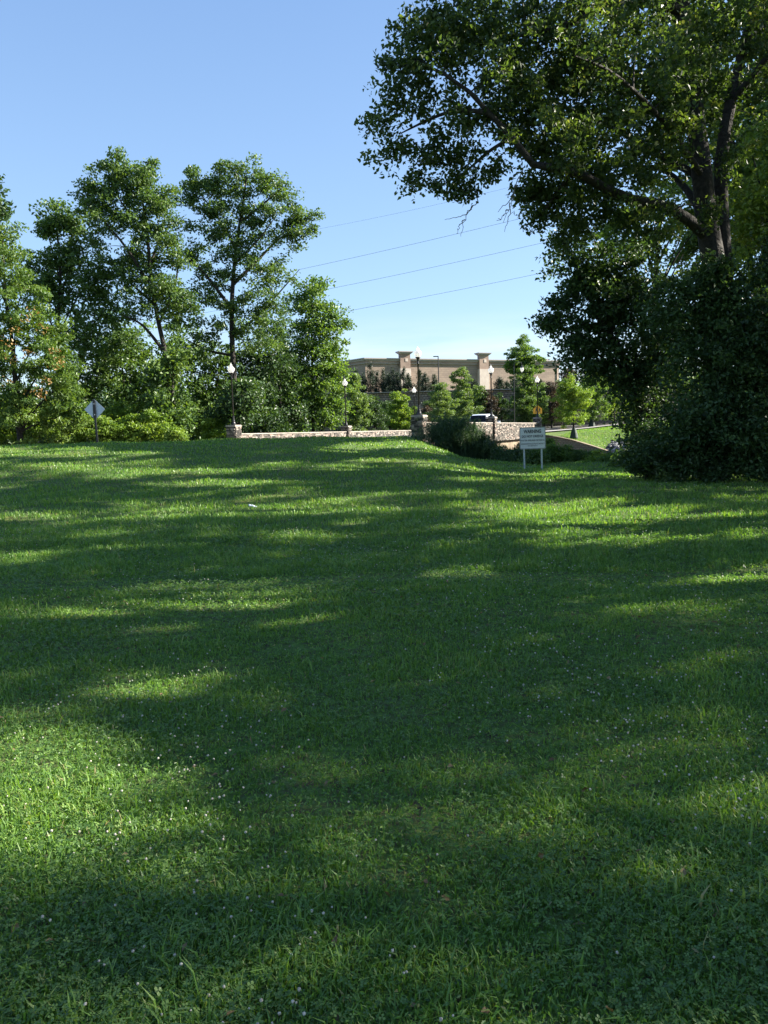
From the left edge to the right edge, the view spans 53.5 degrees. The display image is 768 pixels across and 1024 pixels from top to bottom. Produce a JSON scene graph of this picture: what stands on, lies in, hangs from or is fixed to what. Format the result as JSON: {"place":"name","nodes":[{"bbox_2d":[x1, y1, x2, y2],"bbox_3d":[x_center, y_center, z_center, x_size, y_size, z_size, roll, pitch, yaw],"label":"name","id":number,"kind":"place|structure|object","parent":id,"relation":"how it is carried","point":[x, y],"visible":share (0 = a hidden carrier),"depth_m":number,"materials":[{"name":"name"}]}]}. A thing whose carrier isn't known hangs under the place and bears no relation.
{"place":"outdoors","nodes":[
{"label":"outdoors","id":0,"kind":"place"},
{"bbox_2d":[52,191,628,317],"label":"power line","id":1,"kind":"object","parent":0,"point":[393,248],"visible":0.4,"depth_m":85.32,"materials":[{"name":"metal"}]},
{"bbox_2d":[0,0,760,398],"label":"sky","id":2,"kind":"structure","parent":0,"point":[181,83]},
{"bbox_2d":[0,419,767,1023],"bbox_3d":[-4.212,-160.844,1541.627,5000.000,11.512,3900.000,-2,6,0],"label":"ground","id":3,"kind":"structure","parent":0,"point":[286,787],"depth_m":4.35,"materials":[{"name":"green plant"}]},
{"bbox_2d":[0,174,16,269],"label":"dark oak","id":4,"kind":"object","parent":3,"relation":"on","point":[6,211],"visible":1,"depth_m":30.14,"materials":[{"name":"green plant"}]},
{"bbox_2d":[0,403,37,444],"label":"bush","id":5,"kind":"object","parent":3,"relation":"on","point":[2,439],"visible":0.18,"depth_m":51.79,"materials":[{"name":"green plant"}]},
{"bbox_2d":[0,404,49,443],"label":"bush","id":6,"kind":"object","parent":3,"relation":"on","point":[11,438],"visible":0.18,"depth_m":51.74,"materials":[{"name":"green plant"}]},
{"bbox_2d":[0,216,90,444],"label":"tree of heaven","id":7,"kind":"object","parent":3,"relation":"on","point":[69,410],"visible":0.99,"depth_m":48.66,"materials":[{"name":"green plant"}]},
{"bbox_2d":[24,400,79,443],"bbox_3d":[-22.709,-5.922,52.397,3.169,3.580,4.035,3,7,36],"label":"bush","id":8,"kind":"object","parent":3,"relation":"on","point":[51,431],"visible":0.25,"depth_m":51.83,"materials":[{"name":"green plant"}]},
{"bbox_2d":[1,197,136,441],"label":"woodland tree","id":9,"kind":"object","parent":3,"relation":"on","point":[67,260],"visible":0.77,"depth_m":59.79,"materials":[{"name":"green plant"}]},
{"bbox_2d":[64,413,102,443],"bbox_3d":[-21.149,-5.675,53.637,3.049,2.843,2.973,-2,6,0],"label":"bush","id":10,"kind":"object","parent":3,"relation":"on","point":[82,435],"visible":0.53,"depth_m":53.01,"materials":[{"name":"green plant"}]},
{"bbox_2d":[36,334,137,442],"bbox_3d":[-24.821,-10.370,65.366,7.745,10.156,7.528,-2,6,0],"label":"woodland tree","id":11,"kind":"object","parent":3,"relation":"on","point":[96,366],"visible":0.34,"depth_m":64.54,"materials":[{"name":"green plant"}]},
{"bbox_2d":[85,399,104,441],"bbox_3d":[-16.143,-4.697,42.647,1.120,3.199,0.105,-2,6,0],"label":"diamond road sign","id":12,"kind":"object","parent":3,"relation":"on","point":[94,409],"visible":0.96,"depth_m":42.58,"materials":[{"name":"metal"}]},
{"bbox_2d":[89,415,128,441],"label":"bush","id":13,"kind":"object","parent":3,"relation":"on","point":[109,430],"visible":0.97,"depth_m":53.12,"materials":[{"name":"green plant"}]},
{"bbox_2d":[101,399,137,421],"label":"bush","id":14,"kind":"object","parent":3,"relation":"on","point":[118,409],"visible":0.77,"depth_m":55.97,"materials":[{"name":"green plant"}]},
{"bbox_2d":[90,320,156,441],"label":"woodland tree","id":15,"kind":"object","parent":3,"relation":"on","point":[120,377],"visible":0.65,"depth_m":65.31,"materials":[{"name":"green plant"}]},
{"bbox_2d":[112,413,149,441],"bbox_3d":[-17.987,-5.717,54.175,2.739,2.660,2.633,1,6,19],"label":"bush","id":16,"kind":"object","parent":3,"relation":"on","point":[130,422],"visible":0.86,"depth_m":53.70,"materials":[{"name":"green plant"}]},
{"bbox_2d":[66,145,203,402],"bbox_3d":[-18.721,-16.055,58.724,9.811,22.365,6.100,-2,6,0],"label":"tall oak tree","id":17,"kind":"object","parent":3,"relation":"on","point":[133,189],"visible":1,"depth_m":57.60,"materials":[{"name":"green plant"}]},
{"bbox_2d":[96,308,203,441],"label":"woodland tree","id":18,"kind":"object","parent":3,"relation":"on","point":[150,348],"visible":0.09,"depth_m":68.30,"materials":[{"name":"green plant"}]},
{"bbox_2d":[133,407,185,441],"bbox_3d":[-16.221,-5.958,54.435,3.111,3.076,3.352,2,7,28],"label":"bush","id":19,"kind":"object","parent":3,"relation":"on","point":[154,425],"visible":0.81,"depth_m":54.07,"materials":[{"name":"green plant"}]},
{"bbox_2d":[0,349,319,445],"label":"wood","id":20,"kind":"object","parent":3,"relation":"on","point":[103,397],"visible":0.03,"depth_m":88.86,"materials":[{"name":"green plant"}]},
{"bbox_2d":[137,340,204,432],"bbox_3d":[-15.716,-8.648,56.175,4.813,8.020,4.642,-2,6,0],"label":"woodland tree","id":21,"kind":"object","parent":3,"relation":"on","point":[159,377],"visible":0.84,"depth_m":55.87,"materials":[{"name":"green plant"}]},
{"bbox_2d":[161,423,191,441],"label":"bush","id":22,"kind":"object","parent":3,"relation":"on","point":[173,433],"visible":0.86,"depth_m":52.30,"materials":[{"name":"green plant"}]},
{"bbox_2d":[160,340,242,441],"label":"woodland tree","id":23,"kind":"object","parent":3,"relation":"on","point":[201,393],"visible":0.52,"depth_m":66.49,"materials":[{"name":"green plant"}]},
{"bbox_2d":[200,417,225,439],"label":"bush","id":24,"kind":"object","parent":3,"relation":"on","point":[211,428],"visible":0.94,"depth_m":59.16,"materials":[{"name":"green plant"}]},
{"bbox_2d":[203,376,268,432],"bbox_3d":[-11.465,-7.832,59.365,5.117,5.470,4.452,-3,6,-17],"label":"woodland tree","id":25,"kind":"object","parent":3,"relation":"on","point":[242,404],"visible":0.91,"depth_m":58.75,"materials":[{"name":"green plant"}]},
{"bbox_2d":[159,152,325,395],"bbox_3d":[-11.650,-15.244,62.687,14.428,26.750,5.928,-2,6,0],"label":"tall oak tree","id":26,"kind":"object","parent":3,"relation":"on","point":[213,185],"visible":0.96,"depth_m":61.63,"materials":[{"name":"green plant"}]},
{"bbox_2d":[216,323,310,434],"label":"woodland tree","id":27,"kind":"object","parent":3,"relation":"on","point":[274,360],"visible":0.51,"depth_m":68.41,"materials":[{"name":"green plant"}]},
{"bbox_2d":[252,308,324,433],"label":"woodland tree","id":28,"kind":"object","parent":3,"relation":"on","point":[281,410],"visible":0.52,"depth_m":72.75,"materials":[{"name":"green plant"}]},
{"bbox_2d":[270,274,359,431],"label":"woodland tree","id":29,"kind":"object","parent":3,"relation":"on","point":[327,350],"visible":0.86,"depth_m":75.00,"materials":[{"name":"green plant"}]},
{"bbox_2d":[7,385,686,444],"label":"block retaining wall","id":30,"kind":"structure","parent":3,"relation":"on","point":[424,396],"depth_m":113.38,"materials":[{"name":"stone"}]},
{"bbox_2d":[335,373,374,431],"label":"bald cypress","id":31,"kind":"object","parent":3,"relation":"on","point":[359,400],"visible":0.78,"depth_m":84.80,"materials":[{"name":"green plant"}]},
{"bbox_2d":[360,373,371,392],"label":"juniper tree","id":32,"kind":"object","parent":3,"relation":"on","point":[362,383],"visible":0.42,"depth_m":118.41,"materials":[{"name":"green plant"}]},
{"bbox_2d":[363,363,376,391],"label":"juniper tree","id":33,"kind":"object","parent":3,"relation":"on","point":[371,376],"visible":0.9,"depth_m":116.88,"materials":[{"name":"green plant"}]},
{"bbox_2d":[360,394,389,431],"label":"holly tree","id":34,"kind":"object","parent":3,"relation":"on","point":[375,422],"visible":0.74,"depth_m":100.77,"materials":[{"name":"green plant"}]},
{"bbox_2d":[371,370,383,391],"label":"juniper tree","id":35,"kind":"object","parent":3,"relation":"on","point":[377,381],"visible":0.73,"depth_m":117.67,"materials":[{"name":"green plant"}]},
{"bbox_2d":[0,460,763,1023],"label":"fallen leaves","id":36,"kind":"object","parent":3,"relation":"on","point":[446,898],"visible":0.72,"depth_m":3.28,"materials":[{"name":"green plant"}]},
{"bbox_2d":[375,368,391,391],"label":"juniper tree","id":37,"kind":"object","parent":3,"relation":"on","point":[383,379],"visible":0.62,"depth_m":118.28,"materials":[{"name":"green plant"}]},
{"bbox_2d":[0,460,767,1023],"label":"clover","id":38,"kind":"object","parent":3,"relation":"on","point":[298,948],"depth_m":2.81,"materials":[{"name":"green plant"}]},
{"bbox_2d":[378,400,394,428],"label":"holly tree","id":39,"kind":"object","parent":3,"relation":"on","point":[385,404],"visible":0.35,"depth_m":107.52,"materials":[{"name":"green plant"}]},
{"bbox_2d":[380,372,394,391],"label":"juniper tree","id":40,"kind":"object","parent":3,"relation":"on","point":[387,387],"visible":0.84,"depth_m":116.84,"materials":[{"name":"green plant"}]},
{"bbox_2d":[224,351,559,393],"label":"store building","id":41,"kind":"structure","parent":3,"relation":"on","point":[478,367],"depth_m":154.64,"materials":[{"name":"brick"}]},
{"bbox_2d":[388,367,398,391],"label":"juniper tree","id":42,"kind":"object","parent":3,"relation":"on","point":[395,376],"visible":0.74,"depth_m":117.66,"materials":[{"name":"green plant"}]},
{"bbox_2d":[384,388,417,429],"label":"maple tree","id":43,"kind":"object","parent":3,"relation":"on","point":[399,407],"visible":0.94,"depth_m":96.63,"materials":[{"name":"green plant"}]},
{"bbox_2d":[397,366,412,391],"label":"juniper tree","id":44,"kind":"object","parent":3,"relation":"on","point":[403,378],"visible":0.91,"depth_m":116.97,"materials":[{"name":"green plant"}]},
{"bbox_2d":[405,373,414,390],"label":"juniper tree","id":45,"kind":"object","parent":3,"relation":"on","point":[409,378],"visible":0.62,"depth_m":117.58,"materials":[{"name":"green plant"}]},
{"bbox_2d":[415,369,424,390],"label":"juniper tree","id":46,"kind":"object","parent":3,"relation":"on","point":[420,377],"visible":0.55,"depth_m":118.34,"materials":[{"name":"green plant"}]},
{"bbox_2d":[419,372,432,390],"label":"juniper tree","id":47,"kind":"object","parent":3,"relation":"on","point":[425,379],"visible":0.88,"depth_m":116.88,"materials":[{"name":"green plant"}]},
{"bbox_2d":[420,405,432,421],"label":"plum tree","id":48,"kind":"object","parent":3,"relation":"on","point":[427,409],"visible":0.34,"depth_m":106.71,"materials":[{"name":"purple plant"}]},
{"bbox_2d":[429,374,438,390],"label":"juniper tree","id":49,"kind":"object","parent":3,"relation":"on","point":[434,376],"visible":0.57,"depth_m":117.67,"materials":[{"name":"green plant"}]},
{"bbox_2d":[422,382,460,420],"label":"bald cypress","id":50,"kind":"object","parent":3,"relation":"on","point":[444,397],"visible":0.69,"depth_m":91.67,"materials":[{"name":"green plant"}]},
{"bbox_2d":[402,411,510,460],"bbox_3d":[4.447,-4.271,44.268,7.312,3.409,5.577,-6,7,-34],"label":"reed clump","id":51,"kind":"object","parent":3,"relation":"on","point":[463,437],"visible":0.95,"depth_m":43.27,"materials":[{"name":"green plant"}]},
{"bbox_2d":[446,366,484,421],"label":"bald cypress","id":52,"kind":"object","parent":3,"relation":"on","point":[468,408],"visible":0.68,"depth_m":98.24,"materials":[{"name":"green plant"}]},
{"bbox_2d":[466,384,494,418],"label":"bald cypress","id":53,"kind":"object","parent":3,"relation":"on","point":[478,400],"visible":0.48,"depth_m":104.36,"materials":[{"name":"green plant"}]},
{"bbox_2d":[481,389,500,415],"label":"plum tree","id":54,"kind":"object","parent":3,"relation":"on","point":[495,407],"visible":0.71,"depth_m":104.51,"materials":[{"name":"purple plant"}]},
{"bbox_2d":[490,445,507,459],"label":"weed shrub","id":55,"kind":"object","parent":3,"relation":"on","point":[499,454],"visible":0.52,"depth_m":40.85,"materials":[{"name":"green plant"}]},
{"bbox_2d":[493,376,505,388],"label":"juniper tree","id":56,"kind":"object","parent":3,"relation":"on","point":[499,384],"visible":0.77,"depth_m":116.90,"materials":[{"name":"green plant"}]},
{"bbox_2d":[494,392,513,422],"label":"holly tree","id":57,"kind":"object","parent":3,"relation":"on","point":[502,403],"visible":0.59,"depth_m":106.70,"materials":[{"name":"green plant"}]},
{"bbox_2d":[489,439,519,459],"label":"bridge","id":58,"kind":"structure","parent":3,"relation":"on","point":[509,443],"depth_m":73.55,"materials":[{"name":"beige concrete"}]},
{"bbox_2d":[226,425,411,438],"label":"stone parapet","id":59,"kind":"structure","parent":58,"relation":"on","point":[233,431],"depth_m":67.00,"materials":[{"name":"beige stone"}]},
{"bbox_2d":[228,364,235,424],"bbox_3d":[-11.105,-8.638,55.736,0.500,4.520,0.500,-2,6,0],"label":"street lamp","id":60,"kind":"object","parent":59,"relation":"on","point":[231,369],"visible":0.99,"depth_m":55.67,"materials":[{"name":"black"}]},
{"bbox_2d":[342,379,347,425],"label":"street lamp","id":61,"kind":"object","parent":59,"relation":"on","point":[344,382],"visible":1,"depth_m":72.49,"materials":[{"name":"black metal"}]},
{"bbox_2d":[411,415,541,443],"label":"stone parapet","id":62,"kind":"structure","parent":58,"relation":"on","point":[507,431],"depth_m":66.67,"materials":[{"name":"beige stone"}]},
{"bbox_2d":[414,346,421,414],"bbox_3d":[2.273,-8.692,50.377,0.500,4.520,0.500,-2,6,0],"label":"street lamp","id":63,"kind":"object","parent":62,"relation":"on","point":[417,353],"visible":1,"depth_m":50.28,"materials":[{"name":"black metal"}]},
{"bbox_2d":[488,365,493,416],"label":"street lamp","id":64,"kind":"object","parent":62,"relation":"on","point":[490,370],"visible":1,"depth_m":66.29,"materials":[{"name":"black"}]},
{"bbox_2d":[499,447,526,461],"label":"weed shrub","id":65,"kind":"object","parent":3,"relation":"on","point":[513,454],"visible":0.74,"depth_m":37.60,"materials":[{"name":"green plant"}]},
{"bbox_2d":[514,361,523,422],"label":"crook street lamp","id":66,"kind":"object","parent":3,"relation":"on","point":[521,368],"visible":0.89,"depth_m":98.89,"materials":[{"name":"black metal"}]},
{"bbox_2d":[502,334,546,382],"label":"elm tree","id":67,"kind":"object","parent":3,"relation":"on","point":[519,353],"visible":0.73,"depth_m":125.39,"materials":[{"name":"green plant"}]},
{"bbox_2d":[506,365,549,426],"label":"bald cypress","id":68,"kind":"object","parent":3,"relation":"on","point":[526,405],"visible":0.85,"depth_m":102.34,"materials":[{"name":"green plant"}]},
{"bbox_2d":[519,427,545,468],"bbox_3d":[5.842,-2.342,29.956,1.018,1.982,0.080,-1,6,4],"label":"warning sign","id":69,"kind":"object","parent":3,"relation":"on","point":[532,437],"visible":1,"depth_m":29.87,"materials":[{"name":"white metal"}]},
{"bbox_2d":[516,448,549,464],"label":"weed shrub","id":70,"kind":"object","parent":3,"relation":"on","point":[532,456],"visible":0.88,"depth_m":35.69,"materials":[{"name":"green plant"}]},
{"bbox_2d":[534,382,555,426],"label":"elm tree","id":71,"kind":"object","parent":3,"relation":"on","point":[545,420],"visible":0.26,"depth_m":110.60,"materials":[{"name":"green plant"}]},
{"bbox_2d":[544,381,564,427],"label":"plum tree","id":72,"kind":"object","parent":3,"relation":"on","point":[551,391],"visible":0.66,"depth_m":106.75,"materials":[{"name":"brown plant"}]},
{"bbox_2d":[543,441,565,462],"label":"weed shrub","id":73,"kind":"object","parent":3,"relation":"on","point":[551,447],"visible":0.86,"depth_m":37.66,"materials":[{"name":"green plant"}]},
{"bbox_2d":[354,0,767,479],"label":"oak tree","id":74,"kind":"object","parent":3,"relation":"on","point":[586,65],"visible":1,"depth_m":18.88,"materials":[{"name":"green plant"}]},
{"bbox_2d":[549,444,574,461],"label":"weed shrub","id":75,"kind":"object","parent":3,"relation":"on","point":[564,453],"visible":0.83,"depth_m":37.61,"materials":[{"name":"green plant"}]},
{"bbox_2d":[553,378,571,425],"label":"elm tree","id":76,"kind":"object","parent":3,"relation":"on","point":[563,380],"visible":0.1,"depth_m":110.77,"materials":[{"name":"green plant"}]},
{"bbox_2d":[558,367,577,381],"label":"plum tree","id":77,"kind":"object","parent":3,"relation":"on","point":[563,375],"visible":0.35,"depth_m":133.10,"materials":[{"name":"green plant"}]},
{"bbox_2d":[550,371,595,427],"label":"young maple","id":78,"kind":"object","parent":3,"relation":"on","point":[571,394],"visible":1,"depth_m":82.95,"materials":[{"name":"green plant"}]},
{"bbox_2d":[570,428,577,438],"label":"watering bag","id":79,"kind":"object","parent":78,"relation":"attached to","point":[573,434],"visible":0.96,"depth_m":83.32,"materials":[{"name":"green plastic"}]},
{"bbox_2d":[562,448,588,461],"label":"weed shrub","id":80,"kind":"object","parent":3,"relation":"on","point":[577,455],"visible":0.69,"depth_m":37.62,"materials":[{"name":"green plant"}]},
{"bbox_2d":[546,435,608,460],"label":"retaining wall","id":81,"kind":"structure","parent":3,"relation":"on","point":[577,445],"depth_m":80.35,"materials":[{"name":"beige concrete"}]},
{"bbox_2d":[577,376,612,422],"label":"young maple","id":82,"kind":"object","parent":3,"relation":"on","point":[591,409],"visible":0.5,"depth_m":102.47,"materials":[{"name":"green plant"}]},
{"bbox_2d":[585,448,605,461],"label":"weed shrub","id":83,"kind":"object","parent":3,"relation":"on","point":[594,456],"visible":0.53,"depth_m":36.92,"materials":[{"name":"green plant"}]},
{"bbox_2d":[598,450,617,461],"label":"weed shrub","id":84,"kind":"object","parent":3,"relation":"on","point":[605,456],"visible":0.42,"depth_m":35.77,"materials":[{"name":"green plant"}]},
{"bbox_2d":[605,441,624,452],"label":"riprap stones","id":85,"kind":"object","parent":3,"relation":"on","point":[614,445],"visible":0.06,"depth_m":78.49,"materials":[{"name":"grey stone"}]},
{"bbox_2d":[604,454,626,467],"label":"weed shrub","id":86,"kind":"object","parent":3,"relation":"on","point":[614,464],"visible":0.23,"depth_m":30.88,"materials":[{"name":"green plant"}]},
{"bbox_2d":[560,423,674,448],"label":"grass","id":87,"kind":"structure","parent":3,"relation":"on","point":[594,429],"depth_m":86.44,"materials":[{"name":"green plant"}]},
{"bbox_2d":[604,384,630,422],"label":"young maple","id":88,"kind":"object","parent":3,"relation":"on","point":[612,407],"visible":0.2,"depth_m":107.14,"materials":[{"name":"green plant"}]},
{"bbox_2d":[524,227,733,464],"bbox_3d":[7.894,-5.013,24.855,6.709,8.399,3.981,-2,6,0],"label":"hackberry tree","id":89,"kind":"object","parent":3,"relation":"on","point":[611,303],"visible":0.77,"depth_m":24.14,"materials":[{"name":"green plant"}]},
{"bbox_2d":[610,419,666,479],"bbox_3d":[8.062,-1.752,23.374,2.092,2.209,1.972,-2,6,0],"label":"shrub","id":90,"kind":"object","parent":3,"relation":"on","point":[635,469],"visible":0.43,"depth_m":23.32,"materials":[{"name":"green plant"}]},
{"bbox_2d":[590,174,728,420],"bbox_3d":[12.760,-8.798,35.358,6.486,13.572,4.730,1,6,23],"label":"creekside tree","id":91,"kind":"object","parent":3,"relation":"on","point":[608,227],"visible":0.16,"depth_m":34.54,"materials":[{"name":"green plant"}]},
{"bbox_2d":[621,403,709,482],"bbox_3d":[8.439,-1.868,22.191,3.009,2.640,2.188,-2,6,0],"label":"shrub","id":92,"kind":"object","parent":3,"relation":"on","point":[655,458],"visible":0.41,"depth_m":21.91,"materials":[{"name":"green plant"}]},
{"bbox_2d":[623,0,767,293],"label":"oak tree","id":93,"kind":"object","parent":3,"relation":"on","point":[691,246],"visible":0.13,"depth_m":42.49,"materials":[{"name":"green plant"}]},
{"bbox_2d":[626,223,767,479],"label":"box elder tree","id":94,"kind":"object","parent":3,"relation":"on","point":[738,340],"visible":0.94,"depth_m":20.22,"materials":[{"name":"green plant"}]},
{"bbox_2d":[671,385,759,482],"bbox_3d":[9.505,-1.998,21.073,2.778,2.997,2.541,-5,7,-29],"label":"shrub","id":95,"kind":"object","parent":3,"relation":"on","point":[724,470],"visible":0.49,"depth_m":20.62,"materials":[{"name":"green plant"}]},
{"bbox_2d":[706,368,767,482],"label":"shrub","id":96,"kind":"object","parent":3,"relation":"on","point":[759,447],"visible":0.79,"depth_m":19.89,"materials":[{"name":"green plant"}]},
{"bbox_2d":[728,109,767,373],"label":"creekside tree","id":97,"kind":"object","parent":3,"relation":"on","point":[756,196],"visible":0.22,"depth_m":32.37,"materials":[{"name":"green plant"}]},
{"bbox_2d":[0,435,767,579],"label":"grass","id":98,"kind":"structure","parent":0,"point":[684,503],"depth_m":15.36,"materials":[{"name":"green plant"}]},
{"bbox_2d":[101,207,692,330],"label":"power line","id":99,"kind":"object","parent":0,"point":[389,276],"visible":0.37,"depth_m":86.45,"materials":[{"name":"metal"}]},
{"bbox_2d":[151,245,670,343],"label":"power line","id":100,"kind":"object","parent":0,"point":[420,297],"visible":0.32,"depth_m":86.67,"materials":[{"name":"metal"}]},
{"bbox_2d":[388,417,662,437],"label":"road","id":101,"kind":"structure","parent":0,"point":[570,428],"depth_m":104.87,"materials":[{"name":"grey asphalt"}]},
{"bbox_2d":[470,414,499,421],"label":"minivan","id":102,"kind":"object","parent":101,"relation":"on","point":[480,416],"visible":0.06,"depth_m":73.31,"materials":[{"name":"white paint"}]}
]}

